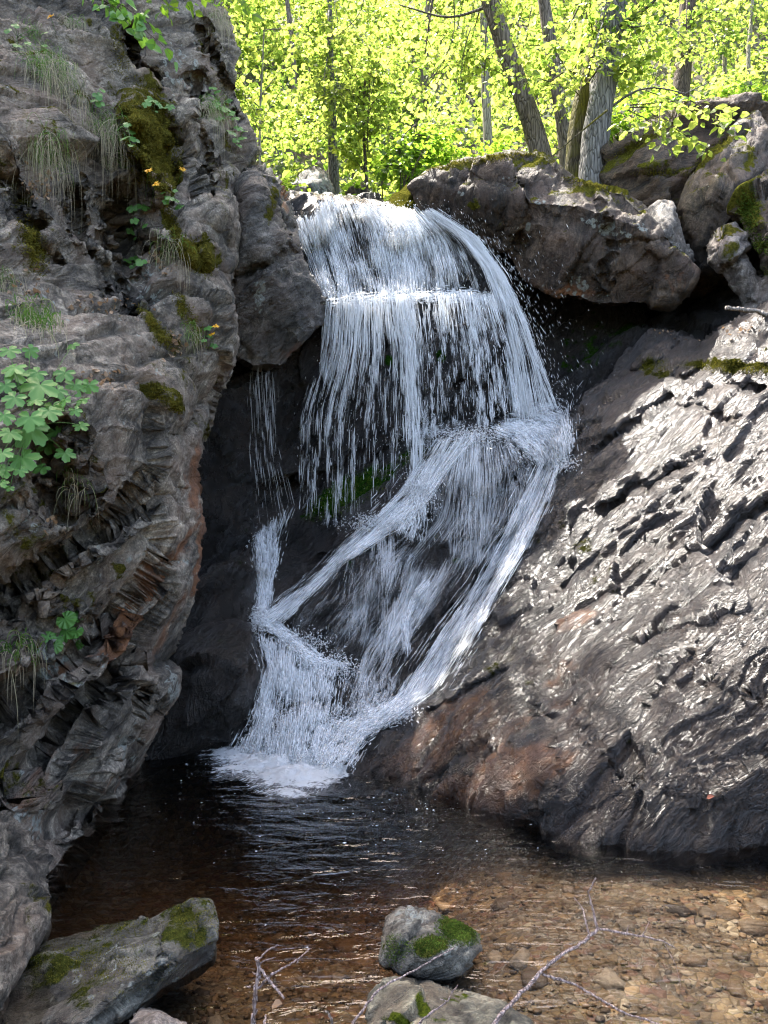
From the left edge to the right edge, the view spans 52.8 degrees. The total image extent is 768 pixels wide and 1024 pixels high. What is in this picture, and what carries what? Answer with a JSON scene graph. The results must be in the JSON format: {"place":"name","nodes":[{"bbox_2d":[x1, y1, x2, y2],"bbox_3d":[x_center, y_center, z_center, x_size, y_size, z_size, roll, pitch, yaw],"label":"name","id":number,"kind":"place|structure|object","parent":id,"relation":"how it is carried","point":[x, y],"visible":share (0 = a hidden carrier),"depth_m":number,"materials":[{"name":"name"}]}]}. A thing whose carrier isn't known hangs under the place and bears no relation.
{"place":"outdoors","nodes":[
{"label":"outdoors","id":0,"kind":"place"},
{"bbox_2d":[0,0,262,1023],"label":"cliff","id":1,"kind":"structure","parent":0,"point":[78,730],"depth_m":4.22,"materials":[{"name":"stone"}]},
{"bbox_2d":[0,265,27,299],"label":"grass tuft","id":2,"kind":"object","parent":1,"relation":"attached to","point":[5,282],"visible":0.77,"depth_m":3.83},
{"bbox_2d":[0,627,46,715],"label":"grass tuft","id":3,"kind":"object","parent":1,"relation":"attached to","point":[19,647],"visible":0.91,"depth_m":3.40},
{"bbox_2d":[3,24,47,47],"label":"plant","id":4,"kind":"object","parent":1,"relation":"on","point":[15,26],"visible":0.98,"depth_m":4.60,"materials":[{"name":"green plant"}]},
{"bbox_2d":[14,14,42,46],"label":"grass tuft","id":5,"kind":"object","parent":1,"relation":"attached to","point":[28,28],"visible":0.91,"depth_m":4.74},
{"bbox_2d":[5,293,67,356],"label":"grass tuft","id":6,"kind":"object","parent":1,"relation":"on","point":[25,313],"visible":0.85,"depth_m":3.70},
{"bbox_2d":[6,112,86,227],"bbox_3d":[-1.897,-1.815,4.408,0.324,0.807,0.431,0,0,14],"label":"grass tuft","id":7,"kind":"object","parent":1,"relation":"attached to","point":[49,156],"visible":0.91,"depth_m":4.35,"materials":[{"name":"plant"}]},
{"bbox_2d":[12,38,80,148],"bbox_3d":[-2.026,-2.396,4.551,0.452,0.896,0.306,0,0,-41],"label":"grass tuft","id":8,"kind":"object","parent":1,"relation":"attached to","point":[45,69],"visible":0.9,"depth_m":4.56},
{"bbox_2d":[0,342,98,490],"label":"broad leaved plant","id":9,"kind":"object","parent":1,"relation":"on","point":[34,425],"visible":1,"depth_m":3.28,"materials":[{"name":"green plant"}]},
{"bbox_2d":[27,46,85,153],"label":"grass tuft","id":10,"kind":"object","parent":1,"relation":"attached to","point":[61,79],"visible":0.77,"depth_m":4.62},
{"bbox_2d":[41,610,83,653],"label":"broad leaved plant","id":11,"kind":"object","parent":1,"relation":"on","point":[69,619],"visible":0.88,"depth_m":3.73,"materials":[{"name":"green plant"}]},
{"bbox_2d":[58,13,86,30],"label":"grass tuft","id":12,"kind":"object","parent":1,"relation":"attached to","point":[68,23],"visible":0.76,"depth_m":5.12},
{"bbox_2d":[53,465,98,554],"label":"grass tuft","id":13,"kind":"object","parent":1,"relation":"attached to","point":[77,497],"visible":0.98,"depth_m":3.56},
{"bbox_2d":[65,84,102,167],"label":"grass tuft","id":14,"kind":"object","parent":1,"relation":"attached to","point":[82,107],"visible":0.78,"depth_m":4.74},
{"bbox_2d":[90,89,105,106],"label":"plant","id":15,"kind":"object","parent":1,"relation":"on","point":[98,96],"visible":1,"depth_m":4.86,"materials":[{"name":"green plant"}]},
{"bbox_2d":[81,103,142,207],"bbox_3d":[-1.744,-2.221,4.856,0.435,0.800,0.354,0,0,0],"label":"grass tuft","id":16,"kind":"object","parent":1,"relation":"attached to","point":[103,147],"visible":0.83,"depth_m":4.85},
{"bbox_2d":[100,149,143,208],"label":"grass tuft","id":17,"kind":"object","parent":1,"relation":"attached to","point":[119,162],"visible":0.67,"depth_m":4.99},
{"bbox_2d":[15,30,232,413],"bbox_3d":[-1.569,-2.063,5.266,0.909,3.051,2.713,0,0,0],"label":"moss","id":18,"kind":"object","parent":1,"relation":"on","point":[158,330],"visible":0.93,"depth_m":4.84,"materials":[{"name":"plant"}]},
{"bbox_2d":[117,122,139,146],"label":"plant","id":19,"kind":"object","parent":1,"relation":"on","point":[127,125],"visible":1,"depth_m":4.75,"materials":[{"name":"green plant"}]},
{"bbox_2d":[82,0,177,71],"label":"leafy branch","id":20,"kind":"object","parent":1,"relation":"attached to","point":[124,17],"visible":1,"depth_m":3.92,"materials":[{"name":"green plant"}]},
{"bbox_2d":[123,256,146,268],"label":"plant","id":21,"kind":"object","parent":1,"relation":"on","point":[138,261],"visible":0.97,"depth_m":5.07,"materials":[{"name":"green plant"}]},
{"bbox_2d":[126,204,149,239],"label":"plant","id":22,"kind":"object","parent":1,"relation":"on","point":[131,209],"visible":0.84,"depth_m":4.96,"materials":[{"name":"green plant"}]},
{"bbox_2d":[116,103,175,195],"bbox_3d":[-1.570,-2.340,5.071,0.382,0.791,0.924,0,0,-13],"label":"moss cushion","id":23,"kind":"object","parent":1,"relation":"on","point":[165,187],"visible":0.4,"depth_m":4.93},
{"bbox_2d":[144,168,151,196],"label":"flower","id":24,"kind":"object","parent":1,"relation":"attached to","point":[149,170],"visible":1,"depth_m":4.59,"materials":[{"name":"yellow plant"}]},
{"bbox_2d":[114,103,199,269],"bbox_3d":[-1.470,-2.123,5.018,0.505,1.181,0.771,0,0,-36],"label":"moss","id":25,"kind":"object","parent":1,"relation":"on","point":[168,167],"visible":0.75,"depth_m":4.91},
{"bbox_2d":[141,96,174,112],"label":"plant","id":26,"kind":"object","parent":1,"relation":"on","point":[148,101],"visible":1,"depth_m":5.16,"materials":[{"name":"green plant"}]},
{"bbox_2d":[141,228,196,292],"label":"grass tuft","id":27,"kind":"object","parent":1,"relation":"attached to","point":[160,253],"visible":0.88,"depth_m":4.80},
{"bbox_2d":[160,189,183,209],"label":"plant","id":28,"kind":"object","parent":1,"relation":"on","point":[167,198],"visible":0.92,"depth_m":4.71,"materials":[{"name":"green plant"}]},
{"bbox_2d":[171,225,200,267],"bbox_3d":[-1.301,-1.745,5.000,0.237,0.384,0.459,0,0,0],"label":"moss cushion","id":29,"kind":"object","parent":1,"relation":"on","point":[187,246],"visible":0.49,"depth_m":4.89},
{"bbox_2d":[180,316,206,360],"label":"grass tuft","id":30,"kind":"object","parent":1,"relation":"attached to","point":[195,332],"visible":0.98,"depth_m":4.73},
{"bbox_2d":[146,0,262,24],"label":"leafy branch","id":31,"kind":"object","parent":1,"relation":"attached to","point":[256,17],"visible":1,"depth_m":5.26,"materials":[{"name":"green plant"}]},
{"bbox_2d":[200,326,217,348],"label":"plant","id":32,"kind":"object","parent":1,"relation":"attached to","point":[213,345],"visible":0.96,"depth_m":4.93,"materials":[{"name":"green plant"}]},
{"bbox_2d":[198,91,236,156],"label":"grass tuft","id":33,"kind":"object","parent":1,"relation":"attached to","point":[212,116],"visible":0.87,"depth_m":5.96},
{"bbox_2d":[202,3,238,79],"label":"grass tuft","id":34,"kind":"object","parent":1,"relation":"on","point":[221,19],"visible":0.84,"depth_m":6.49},
{"bbox_2d":[206,87,242,136],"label":"plant","id":35,"kind":"object","parent":1,"relation":"on","point":[237,128],"visible":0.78,"depth_m":6.09,"materials":[{"name":"green plant"}]},
{"bbox_2d":[232,131,247,147],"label":"plant","id":36,"kind":"object","parent":1,"relation":"on","point":[234,140],"visible":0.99,"depth_m":6.16,"materials":[{"name":"green plant"}]},
{"bbox_2d":[7,161,760,545],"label":"leaf litter","id":37,"kind":"object","parent":1,"relation":"on","point":[71,307],"visible":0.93,"depth_m":4.24,"materials":[{"name":"plant"}]},
{"bbox_2d":[128,352,307,791],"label":"bedrock","id":38,"kind":"structure","parent":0,"point":[226,585],"depth_m":6.43,"materials":[{"name":"stone"}]},
{"bbox_2d":[142,618,262,770],"bbox_3d":[-1.308,1.250,5.338,0.928,1.007,0.811,0,0,0],"label":"boulder","id":39,"kind":"object","parent":38,"relation":"on","point":[216,700],"visible":0.77,"depth_m":5.04,"materials":[{"name":"stone"}]},
{"bbox_2d":[231,163,325,371],"bbox_3d":[-0.950,-2.137,6.510,0.900,1.888,1.524,0,0,0],"label":"boulder","id":40,"kind":"object","parent":38,"relation":"on","point":[280,299],"visible":0.91,"depth_m":6.06,"materials":[{"name":"stone"}]},
{"bbox_2d":[27,752,767,1020],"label":"pool water","id":41,"kind":"structure","parent":0,"point":[339,826],"depth_m":3.96,"materials":[{"name":"liquid"}]},
{"bbox_2d":[129,1007,186,1023],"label":"boulder","id":42,"kind":"object","parent":41,"relation":"in","point":[144,1015],"visible":1,"depth_m":2.35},
{"bbox_2d":[202,745,348,797],"bbox_3d":[-0.748,1.548,4.876,2.304,0.082,1.752,0,0,0],"label":"foam","id":43,"kind":"object","parent":41,"relation":"on","point":[280,770],"visible":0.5,"depth_m":4.66,"materials":[{"name":"white"}]},
{"bbox_2d":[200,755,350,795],"bbox_3d":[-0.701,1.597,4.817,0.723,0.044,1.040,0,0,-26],"label":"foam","id":44,"kind":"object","parent":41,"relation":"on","point":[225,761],"visible":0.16,"depth_m":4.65,"materials":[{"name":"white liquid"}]},
{"bbox_2d":[246,945,309,1023],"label":"dead twig","id":45,"kind":"object","parent":41,"relation":"on","point":[256,987],"visible":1,"depth_m":2.20,"materials":[{"name":"wood"}]},
{"bbox_2d":[324,1010,332,1023],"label":"dead twig","id":46,"kind":"object","parent":41,"relation":"on","point":[329,1016],"visible":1,"depth_m":2.10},
{"bbox_2d":[144,764,531,947],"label":"foam flecks","id":47,"kind":"object","parent":41,"relation":"on","point":[343,842],"visible":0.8,"depth_m":4.02,"materials":[{"name":"white liquid"}]},
{"bbox_2d":[351,946,455,1023],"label":"dead twig","id":48,"kind":"object","parent":41,"relation":"on","point":[372,997],"visible":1,"depth_m":2.31,"materials":[{"name":"wood"}]},
{"bbox_2d":[492,877,680,1023],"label":"dead twig","id":49,"kind":"object","parent":41,"relation":"on","point":[515,999],"visible":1,"depth_m":2.20,"materials":[{"name":"wood"}]},
{"bbox_2d":[226,401,579,801],"bbox_3d":[0.413,0.485,6.408,3.284,3.119,3.561,0,0,0],"label":"rock ramp","id":50,"kind":"object","parent":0,"point":[345,592],"visible":0.53,"depth_m":6.00,"materials":[{"name":"stone"}]},
{"bbox_2d":[303,447,429,521],"bbox_3d":[-0.154,-0.247,6.677,1.146,0.672,0.436,0,0,5],"label":"moss","id":51,"kind":"object","parent":50,"relation":"on","point":[355,489],"visible":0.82,"depth_m":6.72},
{"bbox_2d":[227,191,585,775],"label":"waterfall","id":52,"kind":"structure","parent":50,"relation":"on","point":[389,713],"depth_m":6.49,"materials":[{"name":"white liquid"}]},
{"bbox_2d":[259,201,556,751],"bbox_3d":[0.274,-0.722,6.057,2.710,4.563,2.834,0,0,0],"label":"waterfall film","id":53,"kind":"object","parent":50,"relation":"on","point":[416,572],"visible":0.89,"depth_m":6.07,"materials":[{"name":"white liquid"}]},
{"bbox_2d":[210,197,614,769],"bbox_3d":[0.353,-0.699,6.360,3.755,4.929,2.973,0,0,-13],"label":"water spray","id":54,"kind":"object","parent":50,"relation":"on","point":[463,352],"visible":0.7,"depth_m":6.71,"materials":[{"name":"white"}]},
{"bbox_2d":[48,756,767,1023],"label":"creek bed","id":55,"kind":"object","parent":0,"point":[401,865],"visible":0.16,"depth_m":4.33,"materials":[{"name":"liquid"}]},
{"bbox_2d":[1,898,218,1023],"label":"boulder","id":56,"kind":"object","parent":55,"relation":"on","point":[45,999],"visible":0.94,"depth_m":2.62,"materials":[{"name":"stone"}]},
{"bbox_2d":[21,897,219,1002],"bbox_3d":[-0.982,1.562,2.822,0.789,0.253,0.570,0,0,36],"label":"moss","id":57,"kind":"object","parent":56,"relation":"on","point":[183,924],"visible":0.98,"depth_m":2.73,"materials":[{"name":"plant"}]},
{"bbox_2d":[272,999,281,1008],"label":"dead leaf","id":58,"kind":"object","parent":55,"relation":"on","point":[277,1002],"visible":1,"depth_m":2.17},
{"bbox_2d":[378,905,482,983],"bbox_3d":[0.169,1.619,2.926,0.378,0.322,0.632,0,0,0],"label":"boulder","id":59,"kind":"object","parent":55,"relation":"on","point":[409,922],"visible":0.86,"depth_m":2.70,"materials":[{"name":"stone"}]},
{"bbox_2d":[384,915,482,966],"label":"moss","id":60,"kind":"object","parent":59,"relation":"on","point":[458,936],"visible":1,"depth_m":2.73,"materials":[{"name":"plant"}]},
{"bbox_2d":[365,976,534,1023],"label":"boulder","id":61,"kind":"object","parent":55,"relation":"on","point":[405,1000],"visible":0.91,"depth_m":2.40,"materials":[{"name":"stone"}]},
{"bbox_2d":[418,985,457,1023],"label":"dead twig","id":62,"kind":"object","parent":61,"relation":"on","point":[426,1016],"visible":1,"depth_m":2.13,"materials":[{"name":"wood"}]},
{"bbox_2d":[288,191,542,487],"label":"waterfall","id":63,"kind":"object","parent":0,"point":[310,354],"visible":0.48,"depth_m":6.86,"materials":[{"name":"liquid"}]},
{"bbox_2d":[284,190,314,224],"bbox_3d":[-0.734,-3.032,7.799,0.517,0.602,0.804,0,0,-27],"label":"boulder","id":64,"kind":"object","parent":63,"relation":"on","point":[303,213],"visible":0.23,"depth_m":7.43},
{"bbox_2d":[357,191,383,201],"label":"boulder","id":65,"kind":"object","parent":63,"relation":"on","point":[372,195],"visible":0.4,"depth_m":8.55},
{"bbox_2d":[388,184,417,208],"bbox_3d":[0.193,-3.253,8.027,0.456,0.533,0.650,0,0,0],"label":"boulder","id":66,"kind":"object","parent":63,"relation":"on","point":[403,195],"visible":0.45,"depth_m":7.90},
{"bbox_2d":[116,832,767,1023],"bbox_3d":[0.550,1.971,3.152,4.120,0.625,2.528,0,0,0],"label":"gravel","id":67,"kind":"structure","parent":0,"point":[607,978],"depth_m":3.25,"materials":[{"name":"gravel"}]},
{"bbox_2d":[225,0,767,192],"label":"hillside","id":68,"kind":"structure","parent":0,"point":[320,164],"depth_m":17.02,"materials":[{"name":"plant"}]},
{"bbox_2d":[235,20,336,164],"bbox_3d":[-1.272,-3.566,8.566,1.349,3.669,0.990,0,0,-19],"label":"young tree","id":69,"kind":"object","parent":68,"relation":"on","point":[254,58],"visible":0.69,"depth_m":8.57,"materials":[{"name":"green plant"}]},
{"bbox_2d":[328,0,376,43],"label":"bare twig","id":70,"kind":"object","parent":69,"relation":"attached to","point":[352,22],"visible":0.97,"depth_m":8.66,"materials":[{"name":"wood"}]},
{"bbox_2d":[285,0,296,141],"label":"tree","id":71,"kind":"object","parent":68,"relation":"on","point":[288,11],"visible":0.38,"depth_m":17.45,"materials":[{"name":"grey plant"}]},
{"bbox_2d":[279,175,310,190],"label":"shrub","id":72,"kind":"object","parent":68,"relation":"on","point":[289,184],"visible":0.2,"depth_m":8.11,"materials":[{"name":"green plant"}]},
{"bbox_2d":[289,166,334,194],"bbox_3d":[-0.942,-4.134,9.770,0.727,0.761,1.064,0,0,0],"label":"boulder","id":73,"kind":"object","parent":68,"relation":"on","point":[314,178],"visible":0.55,"depth_m":9.56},
{"bbox_2d":[262,0,378,194],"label":"tree","id":74,"kind":"object","parent":68,"relation":"on","point":[315,20],"visible":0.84,"depth_m":10.24,"materials":[{"name":"green plant"}]},
{"bbox_2d":[295,40,411,188],"bbox_3d":[-0.289,-4.033,9.707,1.029,4.170,1.505,0,0,38],"label":"young tree","id":75,"kind":"object","parent":68,"relation":"on","point":[368,76],"visible":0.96,"depth_m":9.69,"materials":[{"name":"green plant"}]},
{"bbox_2d":[345,182,369,195],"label":"boulder","id":76,"kind":"object","parent":68,"relation":"on","point":[352,190],"visible":0.38,"depth_m":9.15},
{"bbox_2d":[339,134,434,199],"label":"shrub","id":77,"kind":"object","parent":68,"relation":"on","point":[349,184],"visible":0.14,"depth_m":9.15,"materials":[{"name":"green plant"}]},
{"bbox_2d":[365,119,464,190],"bbox_3d":[0.364,-3.226,9.038,0.949,2.889,1.359,0,0,33],"label":"young tree","id":78,"kind":"object","parent":68,"relation":"on","point":[414,145],"visible":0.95,"depth_m":8.86,"materials":[{"name":"green plant"}]},
{"bbox_2d":[419,0,430,124],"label":"tree","id":79,"kind":"object","parent":68,"relation":"on","point":[427,9],"visible":0.27,"depth_m":17.93,"materials":[{"name":"grey plant"}]},
{"bbox_2d":[412,0,527,151],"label":"tree","id":80,"kind":"object","parent":68,"relation":"on","point":[487,112],"visible":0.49,"depth_m":11.40,"materials":[{"name":"green plant"}]},
{"bbox_2d":[400,0,551,156],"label":"tree","id":81,"kind":"object","parent":68,"relation":"on","point":[535,135],"visible":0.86,"depth_m":8.91,"materials":[{"name":"green plant"}]},
{"bbox_2d":[400,0,460,119],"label":"bare twig","id":82,"kind":"object","parent":81,"relation":"attached to","point":[440,55],"visible":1,"depth_m":8.81,"materials":[{"name":"wood"}]},
{"bbox_2d":[420,0,448,54],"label":"bare twig","id":83,"kind":"object","parent":81,"relation":"attached to","point":[431,8],"visible":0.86,"depth_m":9.59,"materials":[{"name":"wood"}]},
{"bbox_2d":[468,1,498,105],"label":"bare twig","id":84,"kind":"object","parent":81,"relation":"attached to","point":[485,48],"visible":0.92,"depth_m":8.50,"materials":[{"name":"wood"}]},
{"bbox_2d":[415,129,553,166],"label":"shrub","id":85,"kind":"object","parent":68,"relation":"on","point":[491,148],"visible":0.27,"depth_m":9.36,"materials":[{"name":"green plant"}]},
{"bbox_2d":[221,0,767,201],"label":"distant woodland","id":86,"kind":"object","parent":68,"relation":"on","point":[387,23],"visible":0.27,"depth_m":15.93,"materials":[{"name":"green plant"}]},
{"bbox_2d":[468,0,668,176],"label":"tree","id":87,"kind":"object","parent":68,"relation":"on","point":[577,119],"visible":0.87,"depth_m":8.62,"materials":[{"name":"green plant"}]},
{"bbox_2d":[506,0,637,168],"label":"tree","id":88,"kind":"object","parent":68,"relation":"on","point":[546,13],"visible":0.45,"depth_m":10.16,"materials":[{"name":"green plant"}]},
{"bbox_2d":[630,0,642,40],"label":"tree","id":89,"kind":"object","parent":68,"relation":"on","point":[635,2],"visible":0.07,"depth_m":16.93,"materials":[{"name":"green plant"}]},
{"bbox_2d":[610,87,684,141],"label":"shrub","id":90,"kind":"object","parent":68,"relation":"on","point":[614,131],"visible":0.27,"depth_m":9.33,"materials":[{"name":"green plant"}]},
{"bbox_2d":[563,0,762,183],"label":"tree","id":91,"kind":"object","parent":68,"relation":"on","point":[602,93],"visible":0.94,"depth_m":8.54,"materials":[{"name":"green plant"}]},
{"bbox_2d":[607,90,750,161],"bbox_3d":[2.782,-3.655,7.319,1.259,0.990,0.672,0,0,23],"label":"leafy branch","id":92,"kind":"object","parent":91,"relation":"attached to","point":[660,126],"visible":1,"depth_m":7.25,"materials":[{"name":"green plant"}]},
{"bbox_2d":[599,91,767,297],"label":"boulder","id":93,"kind":"object","parent":68,"relation":"on","point":[646,190],"visible":0.27,"depth_m":8.21,"materials":[{"name":"stone"}]},
{"bbox_2d":[605,130,731,177],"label":"moss","id":94,"kind":"object","parent":93,"relation":"on","point":[675,172],"visible":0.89,"depth_m":8.18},
{"bbox_2d":[627,0,750,102],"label":"tree","id":95,"kind":"object","parent":68,"relation":"on","point":[682,77],"visible":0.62,"depth_m":10.72,"materials":[{"name":"green plant"}]},
{"bbox_2d":[646,76,767,109],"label":"shrub","id":96,"kind":"object","parent":68,"relation":"on","point":[744,86],"visible":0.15,"depth_m":9.90,"materials":[{"name":"green plant"}]},
{"bbox_2d":[675,0,767,90],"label":"young tree","id":97,"kind":"object","parent":68,"relation":"on","point":[712,4],"visible":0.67,"depth_m":11.11,"materials":[{"name":"green plant"}]},
{"bbox_2d":[702,26,767,98],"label":"ground cover","id":98,"kind":"object","parent":68,"relation":"on","point":[751,59],"depth_m":13.99,"materials":[{"name":"green plant"}]},
{"bbox_2d":[705,0,767,93],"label":"young tree","id":99,"kind":"object","parent":68,"relation":"on","point":[749,62],"visible":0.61,"depth_m":11.04,"materials":[{"name":"green plant"}]},
{"bbox_2d":[367,299,767,867],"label":"rock slab","id":100,"kind":"object","parent":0,"point":[605,694],"visible":0.96,"depth_m":4.57,"materials":[{"name":"stone"}]},
{"bbox_2d":[637,358,767,377],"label":"moss","id":101,"kind":"object","parent":100,"relation":"on","point":[739,367],"visible":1,"depth_m":5.75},
{"bbox_2d":[706,222,767,315],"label":"boulder","id":102,"kind":"object","parent":100,"relation":"on","point":[729,246],"visible":0.89,"depth_m":6.74,"materials":[{"name":"stone"}]},
{"bbox_2d":[725,306,767,317],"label":"dead stick","id":103,"kind":"object","parent":100,"relation":"on","point":[750,310],"visible":1,"depth_m":5.95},
{"bbox_2d":[726,169,767,274],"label":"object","id":104,"kind":"object","parent":100,"relation":"on","point":[759,182],"visible":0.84,"depth_m":6.87,"materials":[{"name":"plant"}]},
{"bbox_2d":[734,181,767,274],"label":"moss","id":105,"kind":"object","parent":104,"relation":"on","point":[749,222],"visible":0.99,"depth_m":6.86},
{"bbox_2d":[493,252,740,403],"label":"bedrock","id":106,"kind":"structure","parent":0,"point":[620,328],"depth_m":7.65,"materials":[{"name":"stone"}]},
{"bbox_2d":[407,148,700,311],"bbox_3d":[1.713,-2.879,7.747,2.951,2.066,1.789,0,0,6],"label":"boulder","id":107,"kind":"object","parent":106,"relation":"on","point":[611,246],"visible":0.99,"depth_m":7.04,"materials":[{"name":"stone"}]},
{"bbox_2d":[427,150,624,193],"bbox_3d":[1.311,-3.175,7.175,1.825,0.518,0.433,0,0,0],"label":"moss","id":108,"kind":"object","parent":107,"relation":"on","point":[596,186],"visible":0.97,"depth_m":7.19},
{"bbox_2d":[644,199,695,262],"bbox_3d":[2.752,-2.647,7.464,0.487,0.966,0.849,0,0,22],"label":"boulder","id":109,"kind":"object","parent":107,"relation":"on","point":[663,214],"visible":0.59,"depth_m":7.25,"materials":[{"name":"stone"}]},
{"bbox_2d":[677,110,767,276],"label":"boulder","id":110,"kind":"object","parent":106,"relation":"on","point":[713,182],"visible":0.54,"depth_m":7.51,"materials":[{"name":"stone"}]}
]}

